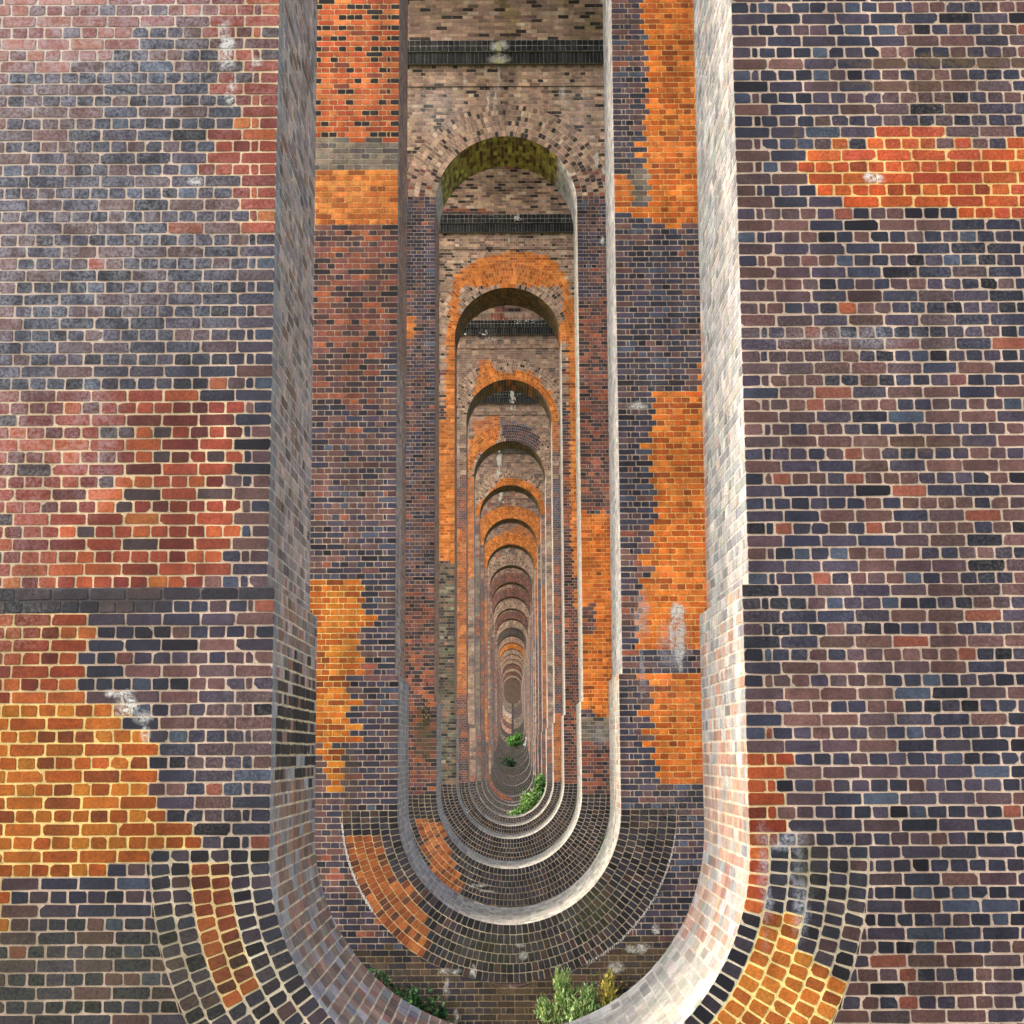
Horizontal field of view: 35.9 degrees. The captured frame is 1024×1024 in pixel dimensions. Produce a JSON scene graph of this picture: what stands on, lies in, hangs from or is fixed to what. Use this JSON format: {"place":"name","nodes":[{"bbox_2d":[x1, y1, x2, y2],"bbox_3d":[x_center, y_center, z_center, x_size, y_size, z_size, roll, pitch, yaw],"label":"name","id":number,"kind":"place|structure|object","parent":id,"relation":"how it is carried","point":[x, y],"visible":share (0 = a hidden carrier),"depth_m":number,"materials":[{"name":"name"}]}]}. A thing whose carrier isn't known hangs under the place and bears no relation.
{"place":"outdoors","nodes":[
{"label":"outdoors","id":0,"kind":"place"},
{"bbox_3d":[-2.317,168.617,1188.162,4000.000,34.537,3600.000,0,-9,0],"label":"ground","id":1,"kind":"structure","parent":0,"visible":0},
{"bbox_2d":[368,967,453,1021],"bbox_3d":[-1.174,5.798,17.601,1.117,1.439,0.457,0,-9,0],"label":"leafy bush","id":2,"kind":"object","parent":1,"relation":"on","point":[413,999],"visible":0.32,"depth_m":17.66,"materials":[{"name":"green plant"}]},
{"bbox_2d":[309,0,706,1023],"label":"brick pier","id":3,"kind":"structure","parent":1,"relation":"on","point":[403,914],"depth_m":18.94,"materials":[{"name":"brown brick"}]},
{"bbox_2d":[408,0,602,39],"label":"brick vault","id":4,"kind":"object","parent":3,"relation":"on","point":[505,19],"visible":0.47,"depth_m":30.49,"materials":[{"name":"brown brick"}]},
{"bbox_2d":[499,756,517,766],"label":"dark bush","id":5,"kind":"object","parent":1,"relation":"on","point":[509,762],"visible":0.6,"depth_m":132.58,"materials":[{"name":"green plant"}]},
{"bbox_2d":[405,40,611,907],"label":"brick pier","id":6,"kind":"structure","parent":1,"relation":"on","point":[478,106],"depth_m":29.53,"materials":[{"name":"brown brick"}]},
{"bbox_2d":[420,699,429,742],"bbox_3d":[-1.557,3.682,28.295,0.201,0.886,0.123,0,-9,0],"label":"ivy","id":7,"kind":"object","parent":6,"relation":"attached to","point":[425,717],"visible":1,"depth_m":28.28,"materials":[{"name":"green plant"}]},
{"bbox_2d":[442,167,570,214],"bbox_3d":[-0.149,-10.763,36.502,8.400,5.287,9.902,0,-9,0],"label":"brick vault","id":8,"kind":"object","parent":6,"relation":"on","point":[506,190],"visible":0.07,"depth_m":40.28,"materials":[{"name":"brick"}]},
{"bbox_2d":[439,214,578,860],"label":"brick pier","id":9,"kind":"structure","parent":1,"relation":"on","point":[489,261],"depth_m":39.54,"materials":[{"name":"brown brick"}]},
{"bbox_2d":[472,305,543,319],"bbox_3d":[-0.140,-9.267,46.290,8.400,5.287,9.902,0,-9,0],"label":"brick vault","id":10,"kind":"object","parent":9,"relation":"on","point":[508,312],"visible":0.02,"depth_m":50.06,"materials":[{"name":"brick"}]},
{"bbox_2d":[457,318,562,834],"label":"brick pier","id":11,"kind":"structure","parent":1,"relation":"on","point":[496,356],"depth_m":49.55,"materials":[{"name":"brown brick"}]},
{"bbox_2d":[468,391,552,822],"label":"brick pier","id":12,"kind":"structure","parent":1,"relation":"on","point":[503,420],"depth_m":59.39,"materials":[{"name":"brown brick"}]},
{"bbox_2d":[475,449,546,814],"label":"brick pier","id":13,"kind":"structure","parent":1,"relation":"on","point":[504,470],"depth_m":69.20,"materials":[{"name":"brown brick"}]},
{"bbox_2d":[480,491,541,809],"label":"brick pier","id":14,"kind":"structure","parent":1,"relation":"on","point":[501,508],"depth_m":78.98,"materials":[{"name":"orange brick"}]},
{"bbox_2d":[484,523,537,804],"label":"brick pier","id":15,"kind":"structure","parent":1,"relation":"on","point":[510,535],"depth_m":88.77,"materials":[{"name":"orange brick"}]},
{"bbox_2d":[487,548,535,800],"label":"brick pier","id":16,"kind":"structure","parent":1,"relation":"on","point":[506,558],"depth_m":98.39,"materials":[{"name":"brick"}]},
{"bbox_2d":[490,568,532,795],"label":"brick pier","id":17,"kind":"structure","parent":1,"relation":"on","point":[510,576],"depth_m":107.83,"materials":[{"name":"brown brick"}]},
{"bbox_2d":[0,0,1023,1023],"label":"brick pier","id":18,"kind":"structure","parent":1,"relation":"on","point":[861,228],"depth_m":8.93,"materials":[{"name":"brown brick"}]},
{"bbox_2d":[492,585,531,784],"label":"brick pier","id":19,"kind":"structure","parent":1,"relation":"on","point":[511,591],"depth_m":117.58,"materials":[{"name":"brown brick"}]},
{"bbox_2d":[494,598,529,775],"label":"brick pier","id":20,"kind":"structure","parent":1,"relation":"on","point":[511,604],"depth_m":127.42,"materials":[{"name":"brick"}]},
{"bbox_2d":[495,610,528,766],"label":"brick pier","id":21,"kind":"structure","parent":1,"relation":"on","point":[505,616],"depth_m":137.59,"materials":[{"name":"brown brick"}]},
{"bbox_2d":[500,649,523,737],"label":"brick pier","id":22,"kind":"structure","parent":1,"relation":"on","point":[503,656],"depth_m":186.59,"materials":[{"name":"brick"}]},
{"bbox_2d":[497,620,527,759],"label":"brick pier","id":23,"kind":"structure","parent":1,"relation":"on","point":[512,624],"depth_m":147.32,"materials":[{"name":"brown brick"}]},
{"bbox_2d":[498,629,526,754],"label":"brick pier","id":24,"kind":"structure","parent":1,"relation":"on","point":[511,633],"depth_m":156.97,"materials":[{"name":"brick"}]},
{"bbox_2d":[499,637,525,749],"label":"brick pier","id":25,"kind":"structure","parent":1,"relation":"on","point":[509,640],"depth_m":166.57,"materials":[{"name":"brick"}]},
{"bbox_2d":[504,678,520,703],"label":"viaduct abutment","id":26,"kind":"object","parent":1,"relation":"on","point":[512,690],"visible":0.14,"depth_m":255.03,"materials":[{"name":"brick"}]},
{"bbox_2d":[501,655,523,733],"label":"brick pier","id":27,"kind":"structure","parent":1,"relation":"on","point":[504,660],"depth_m":195.85,"materials":[{"name":"brick"}]},
{"bbox_2d":[500,643,524,742],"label":"brick pier","id":28,"kind":"structure","parent":1,"relation":"on","point":[510,646],"depth_m":176.88,"materials":[{"name":"orange brick"}]},
{"bbox_2d":[502,664,522,723],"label":"brick pier","id":29,"kind":"structure","parent":1,"relation":"on","point":[512,721],"depth_m":215.46,"materials":[{"name":"brown brick"}]},
{"bbox_2d":[502,660,522,728],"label":"brick pier","id":30,"kind":"structure","parent":1,"relation":"on","point":[505,723],"depth_m":205.11,"materials":[{"name":"brick"}]},
{"bbox_2d":[503,672,521,713],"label":"brick pier","id":31,"kind":"structure","parent":1,"relation":"on","point":[512,711],"depth_m":235.04,"materials":[{"name":"brick"}]},
{"bbox_2d":[503,668,521,718],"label":"brick pier","id":32,"kind":"structure","parent":1,"relation":"on","point":[512,716],"depth_m":224.94,"materials":[{"name":"brown brick"}]},
{"bbox_2d":[504,675,520,708],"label":"brick pier","id":33,"kind":"structure","parent":1,"relation":"on","point":[513,706],"depth_m":244.81,"materials":[{"name":"brick"}]},
{"bbox_2d":[505,731,524,749],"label":"green bush","id":34,"kind":"object","parent":1,"relation":"on","point":[515,739],"visible":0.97,"depth_m":162.31,"materials":[{"name":"green plant"}]},
{"bbox_2d":[506,773,545,815],"bbox_3d":[0.668,12.025,62.529,1.809,3.495,0.994,0,-9,0],"label":"bush","id":35,"kind":"object","parent":1,"relation":"on","point":[531,801],"visible":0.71,"depth_m":62.54,"materials":[{"name":"green plant"}]},
{"bbox_2d":[532,963,611,1023],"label":"weed clump","id":36,"kind":"object","parent":1,"relation":"on","point":[567,1006],"visible":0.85,"depth_m":17.59,"materials":[{"name":"green plant"}]},
{"bbox_2d":[597,966,618,1007],"bbox_3d":[1.090,5.828,17.791,0.250,1.414,0.239,0,-9,0],"label":"weed clump","id":37,"kind":"object","parent":1,"relation":"on","point":[609,990],"visible":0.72,"depth_m":17.82,"materials":[{"name":"yellow plant"}]},
{"bbox_2d":[591,971,637,1007],"bbox_3d":[1.256,5.884,17.921,0.899,1.342,0.436,0,-9,0],"label":"dry bush","id":38,"kind":"object","parent":1,"relation":"on","point":[614,986],"visible":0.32,"depth_m":17.93,"materials":[{"name":"green plant"}]}
]}

